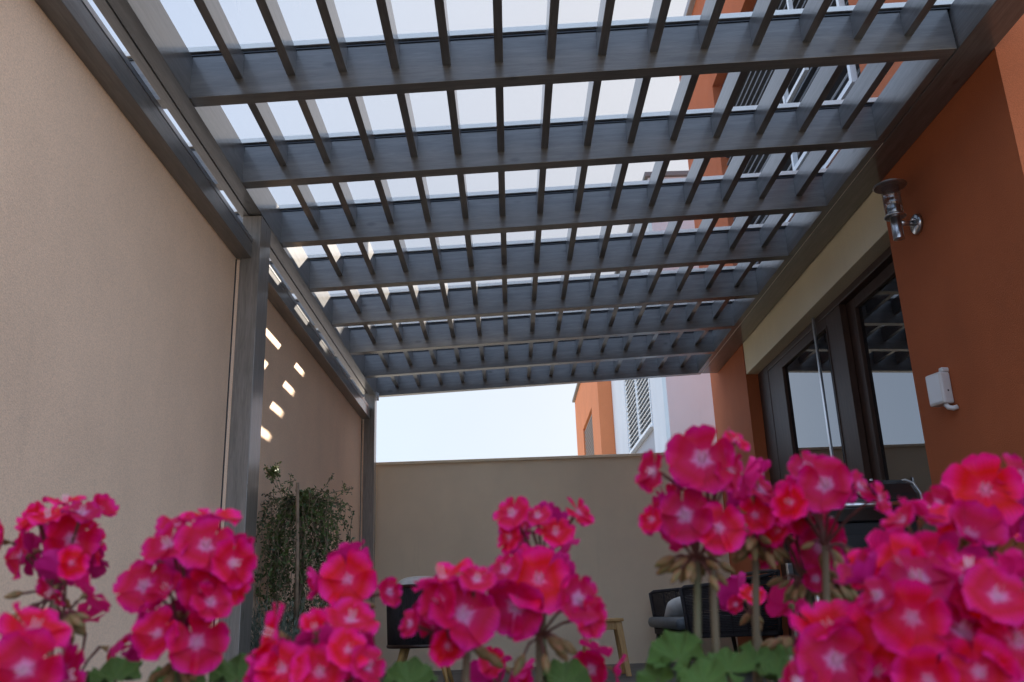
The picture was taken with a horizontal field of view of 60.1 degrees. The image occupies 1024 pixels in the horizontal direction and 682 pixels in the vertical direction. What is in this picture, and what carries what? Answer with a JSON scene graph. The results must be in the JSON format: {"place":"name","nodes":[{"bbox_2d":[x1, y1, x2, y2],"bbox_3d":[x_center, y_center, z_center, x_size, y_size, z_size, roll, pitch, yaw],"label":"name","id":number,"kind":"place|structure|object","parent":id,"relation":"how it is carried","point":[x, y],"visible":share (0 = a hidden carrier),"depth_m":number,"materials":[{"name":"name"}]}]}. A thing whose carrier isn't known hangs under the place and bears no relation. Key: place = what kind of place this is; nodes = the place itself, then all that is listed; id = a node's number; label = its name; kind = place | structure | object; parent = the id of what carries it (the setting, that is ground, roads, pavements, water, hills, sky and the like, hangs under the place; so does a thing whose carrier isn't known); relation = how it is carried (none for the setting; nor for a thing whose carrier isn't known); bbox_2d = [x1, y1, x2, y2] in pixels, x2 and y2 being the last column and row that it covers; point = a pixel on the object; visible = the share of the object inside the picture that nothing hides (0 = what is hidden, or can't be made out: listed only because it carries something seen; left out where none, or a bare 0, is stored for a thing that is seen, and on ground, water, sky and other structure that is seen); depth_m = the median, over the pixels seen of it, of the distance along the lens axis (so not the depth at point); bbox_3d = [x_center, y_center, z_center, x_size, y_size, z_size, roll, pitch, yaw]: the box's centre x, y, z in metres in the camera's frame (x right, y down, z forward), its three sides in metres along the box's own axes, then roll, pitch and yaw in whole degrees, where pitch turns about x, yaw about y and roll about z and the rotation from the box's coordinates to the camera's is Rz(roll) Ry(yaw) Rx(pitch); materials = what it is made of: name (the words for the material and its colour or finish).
{"place":"outdoors","nodes":[
{"label":"outdoors","id":0,"kind":"place"},
{"bbox_2d":[87,0,688,461],"label":"sky","id":1,"kind":"structure","parent":0,"point":[535,421],"materials":[{"name":"white"}]},
{"bbox_2d":[377,661,773,681],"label":"patio floor","id":2,"kind":"structure","parent":0,"point":[611,675],"depth_m":7.19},
{"bbox_2d":[250,599,328,655],"bbox_3d":[-1.164,1.611,4.461,0.648,0.620,0.416,-2,-17,-1],"label":"lavender shrub","id":3,"kind":"object","parent":2,"relation":"on","point":[256,639],"visible":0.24,"depth_m":4.48,"materials":[{"name":"green plant"}]},
{"bbox_2d":[254,461,354,663],"bbox_3d":[-1.141,1.342,4.804,0.667,1.332,0.490,-2,-17,-1],"label":"climbing shrub","id":4,"kind":"object","parent":2,"relation":"on","point":[299,510],"visible":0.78,"depth_m":4.85,"materials":[{"name":"green plant"}]},
{"bbox_2d":[386,584,453,681],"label":"rope armchair","id":5,"kind":"object","parent":2,"relation":"on","point":[409,597],"visible":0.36,"depth_m":6.23,"materials":[{"name":"black fabric"}]},
{"bbox_2d":[398,576,432,584],"bbox_3d":[-0.686,1.944,6.643,0.420,0.362,0.132,0,-29,-8],"label":"cushion","id":6,"kind":"object","parent":5,"relation":"on","point":[407,580],"visible":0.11,"depth_m":6.67,"materials":[{"name":"white fabric"}]},
{"bbox_2d":[35,0,1023,681],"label":"pergola","id":7,"kind":"object","parent":2,"relation":"on","point":[367,350],"visible":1,"depth_m":4.53,"materials":[{"name":"grey metal"}]},
{"bbox_2d":[582,618,631,675],"bbox_3d":[0.733,2.435,7.045,0.369,0.430,0.339,-2,-17,-1],"label":"wooden stool","id":8,"kind":"object","parent":2,"relation":"on","point":[615,625],"visible":0.52,"depth_m":6.96,"materials":[{"name":"brown wood"}]},
{"bbox_2d":[648,569,782,668],"bbox_3d":[1.649,2.319,7.346,0.836,0.766,1.582,-2,-17,-1],"label":"rope sofa","id":9,"kind":"object","parent":2,"relation":"on","point":[729,625],"visible":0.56,"depth_m":6.64,"materials":[{"name":"dark rope"},{"name":"slate fabric"},{"name":"dark brown wood"}]},
{"bbox_2d":[664,595,690,616],"bbox_3d":[1.479,2.328,7.673,0.340,0.122,0.324,-11,-53,-13],"label":"cushion","id":10,"kind":"object","parent":9,"relation":"on","point":[674,607],"visible":0.36,"depth_m":7.57,"materials":[{"name":"white fabric"}]},
{"bbox_2d":[785,479,922,636],"bbox_3d":[1.623,1.248,4.404,0.820,1.086,0.545,-2,-17,-1],"label":"gas grill","id":11,"kind":"object","parent":2,"relation":"on","point":[861,525],"visible":0.14,"depth_m":4.32,"materials":[{"name":"black metal"}]},
{"bbox_3d":[0.012,0.502,0.494,1.000,0.270,0.360,-2,-17,-1],"label":"planter box","id":12,"kind":"object","parent":2,"relation":"on","visible":0},
{"bbox_2d":[0,493,118,681],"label":"geranium","id":13,"kind":"object","parent":12,"relation":"in","point":[71,553],"visible":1,"depth_m":0.58,"materials":[{"name":"pink plant"}]},
{"bbox_2d":[66,507,257,681],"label":"geranium","id":14,"kind":"object","parent":12,"relation":"in","point":[203,570],"visible":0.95,"depth_m":0.55,"materials":[{"name":"pink plant"}]},
{"bbox_2d":[243,539,401,681],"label":"geranium","id":15,"kind":"object","parent":12,"relation":"in","point":[344,584],"visible":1,"depth_m":0.52,"materials":[{"name":"pink plant"}]},
{"bbox_2d":[384,496,626,681],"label":"geranium","id":16,"kind":"object","parent":12,"relation":"in","point":[527,586],"visible":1,"depth_m":0.56,"materials":[{"name":"pink plant"}]},
{"bbox_2d":[635,424,815,681],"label":"geranium","id":17,"kind":"object","parent":12,"relation":"in","point":[698,462],"visible":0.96,"depth_m":0.58,"materials":[{"name":"pink plant"}]},
{"bbox_2d":[746,450,891,662],"bbox_3d":[0.212,0.226,0.603,0.084,0.290,0.158,-2,-17,-1],"label":"geranium","id":18,"kind":"object","parent":12,"relation":"in","point":[818,487],"visible":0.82,"depth_m":0.59,"materials":[{"name":"pink plant"}]},
{"bbox_2d":[779,453,1023,681],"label":"geranium","id":19,"kind":"object","parent":12,"relation":"in","point":[944,602],"visible":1,"depth_m":0.45,"materials":[{"name":"pink plant"}]},
{"bbox_2d":[572,381,615,454],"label":"orange house","id":20,"kind":"structure","parent":0,"point":[593,402],"depth_m":19.77,"materials":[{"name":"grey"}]},
{"bbox_2d":[585,415,593,454],"bbox_3d":[1.924,3.057,21.314,0.030,2.230,2.510,-2,-17,-1],"label":"window","id":21,"kind":"structure","parent":20,"relation":"in","point":[589,440],"depth_m":21.51,"materials":[{"name":"grey"}]},
{"bbox_2d":[611,170,716,453],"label":"pale house","id":22,"kind":"structure","parent":0,"point":[655,415],"depth_m":13.47,"materials":[{"name":"pale painted plaster"},{"name":"white painted metal"},{"name":"glass"}]},
{"bbox_2d":[628,379,651,448],"bbox_3d":[2.339,0.644,15.500,0.240,2.298,2.815,-2,-17,-1],"label":"window","id":23,"kind":"structure","parent":22,"relation":"in","point":[632,379],"depth_m":15.31,"materials":[{"name":"grey glass"}]},
{"bbox_2d":[679,0,1023,651],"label":"terracotta house","id":24,"kind":"structure","parent":0,"point":[866,326],"depth_m":4.94,"materials":[{"name":"orange paint"}]},
{"bbox_2d":[720,0,860,264],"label":"window","id":25,"kind":"structure","parent":24,"relation":"in","point":[755,84],"depth_m":6.47,"materials":[{"name":"white metal"}]},
{"bbox_2d":[758,245,936,637],"bbox_3d":[2.247,0.972,5.908,0.160,2.453,3.372,-2,-17,-1],"label":"sliding door","id":26,"kind":"structure","parent":24,"relation":"in","point":[843,389],"depth_m":5.77,"materials":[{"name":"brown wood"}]},
{"bbox_2d":[872,178,922,240],"bbox_3d":[1.967,-0.663,4.506,0.224,0.325,0.196,-2,-17,-1],"label":"wall lamp","id":27,"kind":"object","parent":24,"relation":"attached to","point":[895,215],"visible":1,"depth_m":4.48,"materials":[{"name":"metal"}]},
{"bbox_2d":[925,367,958,410],"bbox_3d":[2.077,0.238,4.269,0.074,0.219,0.131,3,-18,-16],"label":"motion sensor","id":28,"kind":"object","parent":24,"relation":"attached to","point":[939,389],"visible":1,"depth_m":4.25,"materials":[{"name":"white plastic"}]},
{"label":"ground","id":29,"kind":"structure","parent":0,"visible":0},
{"bbox_2d":[0,0,363,681],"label":"boundary wall","id":30,"kind":"structure","parent":29,"relation":"on","point":[119,271],"depth_m":3.20,"materials":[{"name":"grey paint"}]},
{"bbox_2d":[374,452,738,671],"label":"garden wall","id":31,"kind":"structure","parent":29,"relation":"on","point":[431,514],"depth_m":8.79,"materials":[{"name":"beige paint"}]}
]}

